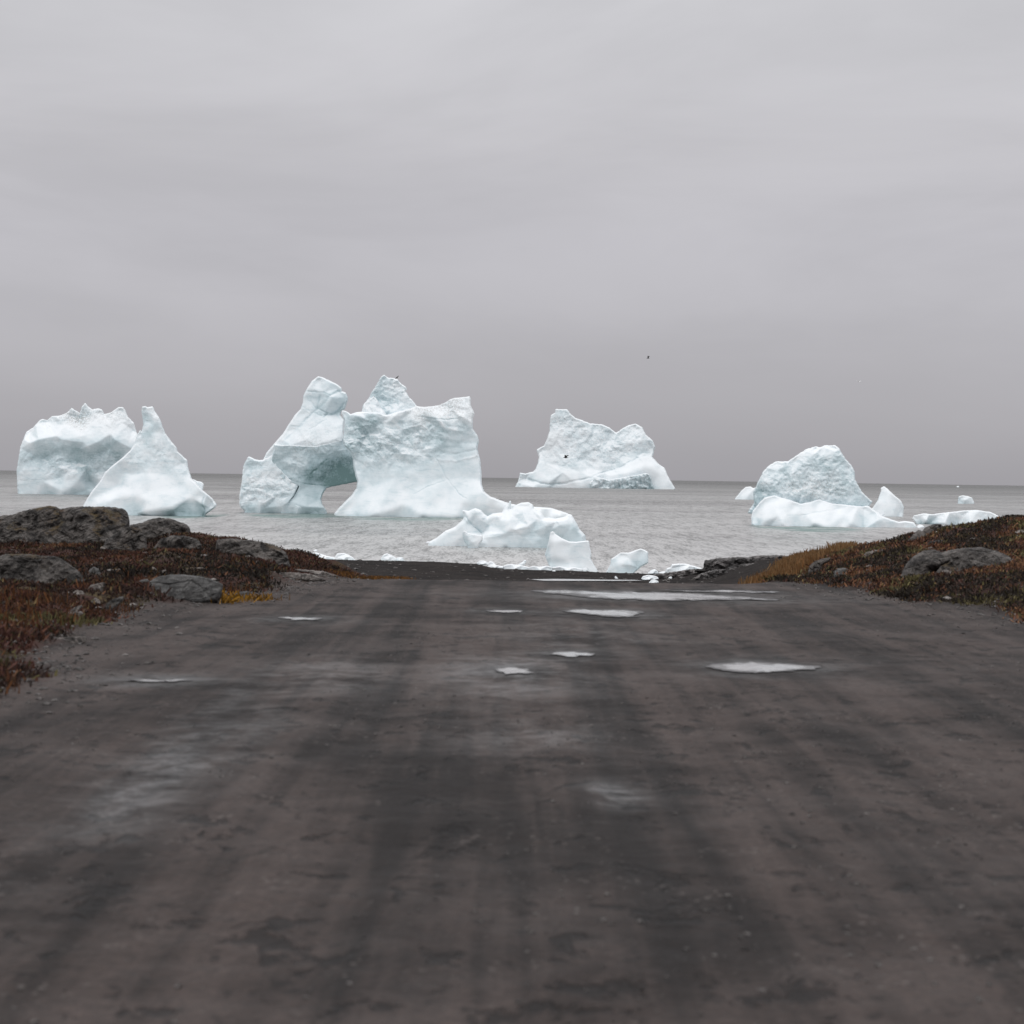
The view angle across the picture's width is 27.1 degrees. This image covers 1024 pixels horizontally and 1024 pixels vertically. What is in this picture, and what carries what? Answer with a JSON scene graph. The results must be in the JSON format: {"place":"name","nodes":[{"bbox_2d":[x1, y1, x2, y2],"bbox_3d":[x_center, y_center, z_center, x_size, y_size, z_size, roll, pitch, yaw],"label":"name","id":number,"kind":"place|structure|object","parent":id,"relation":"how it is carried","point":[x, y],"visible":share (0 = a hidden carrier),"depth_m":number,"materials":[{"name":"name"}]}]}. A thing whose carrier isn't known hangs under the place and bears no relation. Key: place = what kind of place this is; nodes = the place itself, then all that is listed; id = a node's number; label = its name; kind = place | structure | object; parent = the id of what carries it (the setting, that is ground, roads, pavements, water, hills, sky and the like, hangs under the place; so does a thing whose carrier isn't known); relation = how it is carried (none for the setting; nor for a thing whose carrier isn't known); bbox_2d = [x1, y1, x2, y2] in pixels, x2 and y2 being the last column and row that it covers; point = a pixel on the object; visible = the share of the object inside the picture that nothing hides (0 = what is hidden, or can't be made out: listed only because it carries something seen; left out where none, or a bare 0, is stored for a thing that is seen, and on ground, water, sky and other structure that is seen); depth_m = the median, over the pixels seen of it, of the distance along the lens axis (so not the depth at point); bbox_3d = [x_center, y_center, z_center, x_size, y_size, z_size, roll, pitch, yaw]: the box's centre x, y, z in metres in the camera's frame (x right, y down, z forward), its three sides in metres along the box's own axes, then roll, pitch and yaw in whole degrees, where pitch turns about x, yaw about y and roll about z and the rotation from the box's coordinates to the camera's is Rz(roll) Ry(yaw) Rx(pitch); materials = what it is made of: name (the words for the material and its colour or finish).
{"place":"outdoors","nodes":[
{"label":"outdoors","id":0,"kind":"place"},
{"bbox_2d":[149,574,222,602],"bbox_3d":[-4.085,0.975,26.371,0.998,0.401,0.630,1,1,0],"label":"boulder","id":1,"kind":"object","parent":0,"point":[193,588],"visible":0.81,"depth_m":26.22,"materials":[{"name":"grey stone"}]},
{"bbox_2d":[0,576,1023,1023],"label":"road","id":2,"kind":"structure","parent":0,"point":[262,888],"depth_m":10.17,"materials":[{"name":"grey gravel"}]},
{"bbox_2d":[57,636,86,642],"bbox_3d":[-4.148,1.270,19.840,0.367,0.224,0.090,1,1,0],"label":"rock slab","id":3,"kind":"object","parent":2,"relation":"on","point":[77,639],"visible":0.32,"depth_m":19.83,"materials":[{"name":"grey stone"}]},
{"bbox_2d":[123,679,190,681],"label":"puddle","id":4,"kind":"object","parent":2,"relation":"on","point":[168,680],"visible":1,"depth_m":16.28,"materials":[{"name":"grey liquid"}]},
{"bbox_2d":[211,587,289,604],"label":"yellow plants","id":5,"kind":"object","parent":2,"relation":"on","point":[229,599],"visible":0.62,"depth_m":26.90,"materials":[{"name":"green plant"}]},
{"bbox_2d":[278,617,320,619],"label":"puddle","id":6,"kind":"object","parent":2,"relation":"on","point":[299,618],"visible":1,"depth_m":23.54,"materials":[{"name":"grey liquid"}]},
{"bbox_2d":[280,572,325,580],"bbox_3d":[-3.220,0.975,32.032,0.831,0.136,0.120,1,1,0],"label":"rock slab","id":7,"kind":"object","parent":2,"relation":"on","point":[305,577],"visible":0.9,"depth_m":32.01,"materials":[{"name":"grey stone"}]},
{"bbox_2d":[294,569,339,576],"bbox_3d":[-3.118,0.980,34.043,0.730,0.126,0.103,1,1,0],"label":"rock slab","id":8,"kind":"object","parent":2,"relation":"on","point":[314,572],"visible":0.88,"depth_m":34.03,"materials":[{"name":"grey stone"}]},
{"bbox_2d":[484,610,521,612],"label":"puddle","id":9,"kind":"object","parent":2,"relation":"on","point":[507,611],"visible":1,"depth_m":25.42,"materials":[{"name":"grey liquid"}]},
{"bbox_2d":[495,666,533,673],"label":"puddle","id":10,"kind":"object","parent":2,"relation":"on","point":[510,670],"visible":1,"depth_m":17.57,"materials":[{"name":"grey liquid"}]},
{"bbox_2d":[550,651,593,656],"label":"puddle","id":11,"kind":"object","parent":2,"relation":"on","point":[571,654],"visible":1,"depth_m":19.33,"materials":[{"name":"grey liquid"}]},
{"bbox_2d":[562,609,643,616],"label":"puddle","id":12,"kind":"object","parent":2,"relation":"on","point":[619,613],"visible":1,"depth_m":25.39,"materials":[{"name":"grey liquid"}]},
{"bbox_2d":[531,590,778,600],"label":"puddle","id":13,"kind":"object","parent":2,"relation":"on","point":[652,596],"visible":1,"depth_m":29.22,"materials":[{"name":"grey liquid"}]},
{"bbox_2d":[669,590,775,592],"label":"puddle","id":14,"kind":"object","parent":2,"relation":"on","point":[727,591],"visible":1,"depth_m":30.69,"materials":[{"name":"grey liquid"}]},
{"bbox_2d":[706,662,820,672],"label":"puddle","id":15,"kind":"object","parent":2,"relation":"on","point":[753,667],"visible":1,"depth_m":18.24,"materials":[{"name":"grey liquid"}]},
{"bbox_2d":[0,470,1023,574],"bbox_3d":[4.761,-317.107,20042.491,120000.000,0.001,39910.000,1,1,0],"label":"sea","id":16,"kind":"structure","parent":0,"point":[696,523],"depth_m":281.74,"materials":[{"name":"liquid"}]},
{"bbox_2d":[17,403,136,494],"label":"iceberg","id":17,"kind":"object","parent":16,"relation":"in","point":[71,451],"visible":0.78,"depth_m":545.28,"materials":[{"name":"white ice"}]},
{"bbox_2d":[83,406,216,515],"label":"iceberg","id":18,"kind":"object","parent":16,"relation":"in","point":[148,474],"visible":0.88,"depth_m":296.14,"materials":[{"name":"white ice"}]},
{"bbox_2d":[315,552,334,558],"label":"ice chunk","id":19,"kind":"object","parent":16,"relation":"on","point":[324,556],"visible":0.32,"depth_m":139.57,"materials":[{"name":"white ice"}]},
{"bbox_2d":[334,553,354,559],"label":"ice chunk","id":20,"kind":"object","parent":16,"relation":"on","point":[341,556],"visible":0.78,"depth_m":138.64,"materials":[{"name":"white ice"}]},
{"bbox_2d":[381,553,396,560],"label":"ice chunk","id":21,"kind":"object","parent":16,"relation":"on","point":[387,557],"visible":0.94,"depth_m":138.73,"materials":[{"name":"white ice"}]},
{"bbox_2d":[239,375,567,518],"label":"iceberg","id":22,"kind":"object","parent":16,"relation":"in","point":[394,450],"visible":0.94,"depth_m":316.61,"materials":[{"name":"white ice"}]},
{"bbox_2d":[462,531,482,547],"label":"iceberg","id":23,"kind":"object","parent":16,"relation":"in","point":[472,540],"visible":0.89,"depth_m":179.94,"materials":[{"name":"white ice"}]},
{"bbox_2d":[486,561,502,568],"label":"ice chunk","id":24,"kind":"object","parent":16,"relation":"on","point":[491,564],"visible":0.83,"depth_m":134.70,"materials":[{"name":"white ice"}]},
{"bbox_2d":[428,501,585,547],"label":"iceberg","id":25,"kind":"object","parent":16,"relation":"in","point":[527,524],"visible":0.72,"depth_m":183.88,"materials":[{"name":"white ice"}]},
{"bbox_2d":[515,409,674,488],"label":"iceberg","id":26,"kind":"object","parent":16,"relation":"in","point":[601,456],"visible":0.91,"depth_m":1392.80,"materials":[{"name":"white ice"}]},
{"bbox_2d":[735,487,754,499],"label":"iceberg","id":27,"kind":"object","parent":16,"relation":"in","point":[745,493],"visible":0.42,"depth_m":696.51,"materials":[{"name":"white ice"}]},
{"bbox_2d":[748,445,915,527],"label":"iceberg","id":28,"kind":"object","parent":16,"relation":"in","point":[815,486],"visible":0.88,"depth_m":291.63,"materials":[{"name":"white ice"}]},
{"bbox_2d":[872,486,903,516],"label":"iceberg","id":29,"kind":"object","parent":16,"relation":"in","point":[889,503],"visible":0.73,"depth_m":385.76,"materials":[{"name":"white ice"}]},
{"bbox_2d":[912,510,997,524],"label":"iceberg","id":30,"kind":"object","parent":16,"relation":"in","point":[959,517],"visible":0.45,"depth_m":317.29,"materials":[{"name":"white ice"}]},
{"bbox_2d":[958,495,973,503],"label":"iceberg","id":31,"kind":"object","parent":16,"relation":"in","point":[962,499],"visible":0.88,"depth_m":666.00,"materials":[{"name":"white ice"}]},
{"bbox_2d":[0,517,1023,686],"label":"hillside","id":32,"kind":"structure","parent":0,"point":[95,595],"depth_m":29.52,"materials":[{"name":"brown plant"}]},
{"bbox_2d":[0,554,84,583],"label":"rock outcrop","id":33,"kind":"object","parent":32,"relation":"on","point":[36,568],"visible":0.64,"depth_m":26.63,"materials":[{"name":"grey stone"}]},
{"bbox_2d":[0,506,129,544],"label":"rock outcrop","id":34,"kind":"object","parent":32,"relation":"on","point":[53,524],"visible":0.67,"depth_m":41.04,"materials":[{"name":"grey stone"}]},
{"bbox_2d":[70,605,82,611],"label":"boulder","id":35,"kind":"object","parent":32,"relation":"on","point":[75,609],"visible":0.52,"depth_m":23.30,"materials":[{"name":"grey stone"}]},
{"bbox_2d":[89,567,100,573],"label":"boulder","id":36,"kind":"object","parent":32,"relation":"on","point":[95,569],"visible":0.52,"depth_m":29.15,"materials":[{"name":"grey stone"}]},
{"bbox_2d":[88,583,105,590],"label":"boulder","id":37,"kind":"object","parent":32,"relation":"on","point":[100,586],"visible":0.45,"depth_m":25.58,"materials":[{"name":"grey stone"}]},
{"bbox_2d":[105,596,123,609],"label":"boulder","id":38,"kind":"object","parent":32,"relation":"on","point":[114,602],"visible":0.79,"depth_m":24.40,"materials":[{"name":"grey stone"}]},
{"bbox_2d":[103,526,146,551],"bbox_3d":[-7.050,0.565,38.694,0.854,0.621,0.414,1,1,0],"label":"rock outcrop","id":39,"kind":"object","parent":32,"relation":"on","point":[130,538],"visible":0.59,"depth_m":38.61,"materials":[{"name":"grey stone"}]},
{"bbox_2d":[0,553,292,693],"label":"verge grass","id":40,"kind":"structure","parent":32,"relation":"on","point":[48,599],"depth_m":23.39,"materials":[{"name":"brown plant"}]},
{"bbox_2d":[130,518,189,538],"bbox_3d":[-7.018,0.391,42.228,1.310,0.562,0.776,1,1,0],"label":"rock outcrop","id":41,"kind":"object","parent":32,"relation":"on","point":[152,528],"visible":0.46,"depth_m":42.08,"materials":[{"name":"grey stone"}]},
{"bbox_2d":[154,535,201,548],"bbox_3d":[-5.786,0.596,36.740,0.866,0.388,0.356,1,1,0],"label":"rock outcrop","id":42,"kind":"object","parent":32,"relation":"on","point":[176,542],"visible":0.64,"depth_m":36.65,"materials":[{"name":"grey stone"}]},
{"bbox_2d":[0,531,364,697],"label":"heath","id":43,"kind":"object","parent":32,"relation":"on","point":[136,587],"visible":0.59,"depth_m":28.97,"materials":[{"name":"brown plant"}]},
{"bbox_2d":[216,538,289,566],"bbox_3d":[-4.296,0.705,35.254,1.252,0.528,0.631,1,1,0],"label":"rock outcrop","id":44,"kind":"object","parent":32,"relation":"on","point":[265,551],"visible":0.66,"depth_m":35.13,"materials":[{"name":"grey stone"}]},
{"bbox_2d":[325,567,412,579],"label":"crest grass","id":45,"kind":"structure","parent":32,"relation":"on","point":[372,577],"depth_m":34.80,"materials":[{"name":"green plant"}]},
{"bbox_2d":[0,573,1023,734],"bbox_3d":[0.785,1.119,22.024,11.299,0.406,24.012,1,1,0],"label":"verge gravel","id":46,"kind":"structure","parent":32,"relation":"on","point":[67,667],"depth_m":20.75,"materials":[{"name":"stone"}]},
{"bbox_2d":[11,527,1023,620],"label":"hill stones","id":47,"kind":"object","parent":32,"relation":"on","point":[98,601],"visible":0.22,"depth_m":30.76,"materials":[{"name":"grey stone"}]},
{"bbox_2d":[808,558,830,573],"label":"boulder","id":48,"kind":"object","parent":32,"relation":"on","point":[818,564],"visible":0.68,"depth_m":38.13,"materials":[{"name":"grey stone"}]},
{"bbox_2d":[833,568,847,576],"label":"boulder","id":49,"kind":"object","parent":32,"relation":"on","point":[839,570],"visible":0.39,"depth_m":34.05,"materials":[{"name":"grey stone"}]},
{"bbox_2d":[758,514,1023,623],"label":"heath","id":50,"kind":"object","parent":32,"relation":"on","point":[919,585],"visible":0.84,"depth_m":33.03,"materials":[{"name":"brown plant"}]},
{"bbox_2d":[909,524,941,540],"bbox_3d":[7.598,0.406,39.172,0.709,0.382,0.389,1,1,0],"label":"boulder","id":51,"kind":"object","parent":32,"relation":"on","point":[919,533],"visible":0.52,"depth_m":39.11,"materials":[{"name":"grey stone"}]},
{"bbox_2d":[901,547,1012,576],"bbox_3d":[6.659,0.839,31.612,1.886,0.649,0.957,1,1,0],"label":"rock outcrop","id":52,"kind":"object","parent":32,"relation":"on","point":[927,561],"visible":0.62,"depth_m":31.35,"materials":[{"name":"grey stone"}]},
{"bbox_2d":[937,560,983,573],"bbox_3d":[6.532,0.841,31.091,0.753,0.293,0.290,1,1,0],"label":"rock outcrop","id":53,"kind":"object","parent":32,"relation":"on","point":[958,564],"visible":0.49,"depth_m":31.06,"materials":[{"name":"grey stone"}]},
{"bbox_2d":[0,0,1023,485],"label":"sky","id":54,"kind":"structure","parent":0,"point":[211,211],"materials":[{"name":"grey"}]},
{"bbox_2d":[328,558,781,583],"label":"beach","id":55,"kind":"structure","parent":0,"point":[480,572],"depth_m":108.28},
{"bbox_2d":[476,560,487,564],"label":"ice chunk","id":56,"kind":"object","parent":55,"relation":"on","point":[482,562],"visible":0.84,"depth_m":135.80,"materials":[{"name":"white ice"}]},
{"bbox_2d":[503,564,526,569],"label":"ice chunk","id":57,"kind":"object","parent":55,"relation":"on","point":[512,566],"visible":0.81,"depth_m":133.72,"materials":[{"name":"white ice"}]},
{"bbox_2d":[527,566,552,570],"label":"ice chunk","id":58,"kind":"object","parent":55,"relation":"on","point":[540,568],"visible":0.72,"depth_m":132.77,"materials":[{"name":"white ice"}]},
{"bbox_2d":[330,559,774,582],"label":"beach stones","id":59,"kind":"object","parent":55,"relation":"on","point":[522,572],"visible":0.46,"depth_m":107.12,"materials":[{"name":"grey stone"}]},
{"bbox_2d":[552,566,581,570],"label":"ice chunk","id":60,"kind":"object","parent":55,"relation":"on","point":[565,568],"visible":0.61,"depth_m":130.74,"materials":[{"name":"white ice"}]},
{"bbox_2d":[545,531,597,571],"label":"iceberg","id":61,"kind":"object","parent":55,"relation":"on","point":[561,552],"visible":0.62,"depth_m":136.73,"materials":[{"name":"white ice"}]},
{"bbox_2d":[606,549,647,572],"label":"iceberg","id":62,"kind":"object","parent":55,"relation":"on","point":[634,561],"visible":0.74,"depth_m":135.89,"materials":[{"name":"white ice"}]},
{"bbox_2d":[641,575,658,579],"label":"ice chunk","id":63,"kind":"object","parent":55,"relation":"on","point":[648,577],"visible":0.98,"depth_m":103.82,"materials":[{"name":"white ice"}]},
{"bbox_2d":[648,569,658,573],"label":"ice chunk","id":64,"kind":"object","parent":55,"relation":"on","point":[654,571],"visible":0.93,"depth_m":130.86,"materials":[{"name":"white ice"}]},
{"bbox_2d":[654,569,700,578],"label":"rock ledge","id":65,"kind":"object","parent":55,"relation":"on","point":[674,574],"visible":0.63,"depth_m":112.08,"materials":[{"name":"grey stone"}]},
{"bbox_2d":[665,563,701,572],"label":"ice chunk","id":66,"kind":"object","parent":55,"relation":"on","point":[676,567],"visible":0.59,"depth_m":128.51,"materials":[{"name":"white ice"}]},
{"bbox_2d":[691,569,727,579],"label":"rock ledge","id":67,"kind":"object","parent":55,"relation":"on","point":[710,574],"visible":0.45,"depth_m":97.07,"materials":[{"name":"grey stone"}]},
{"bbox_2d":[695,555,783,572],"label":"rock ledge","id":68,"kind":"object","parent":55,"relation":"on","point":[716,564],"visible":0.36,"depth_m":107.89,"materials":[{"name":"grey stone"}]},
{"bbox_2d":[727,563,753,569],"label":"rock ledge","id":69,"kind":"object","parent":55,"relation":"on","point":[736,566],"visible":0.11,"depth_m":101.18,"materials":[{"name":"grey stone"}]},
{"bbox_2d":[738,540,866,583],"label":"dry grass","id":70,"kind":"structure","parent":55,"relation":"on","point":[792,563],"depth_m":50.38,"materials":[{"name":"brown plant"}]},
{"bbox_2d":[532,579,641,580],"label":"puddle","id":71,"kind":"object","parent":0,"point":[581,580],"depth_m":100.41,"materials":[{"name":"grey liquid"}]}
]}

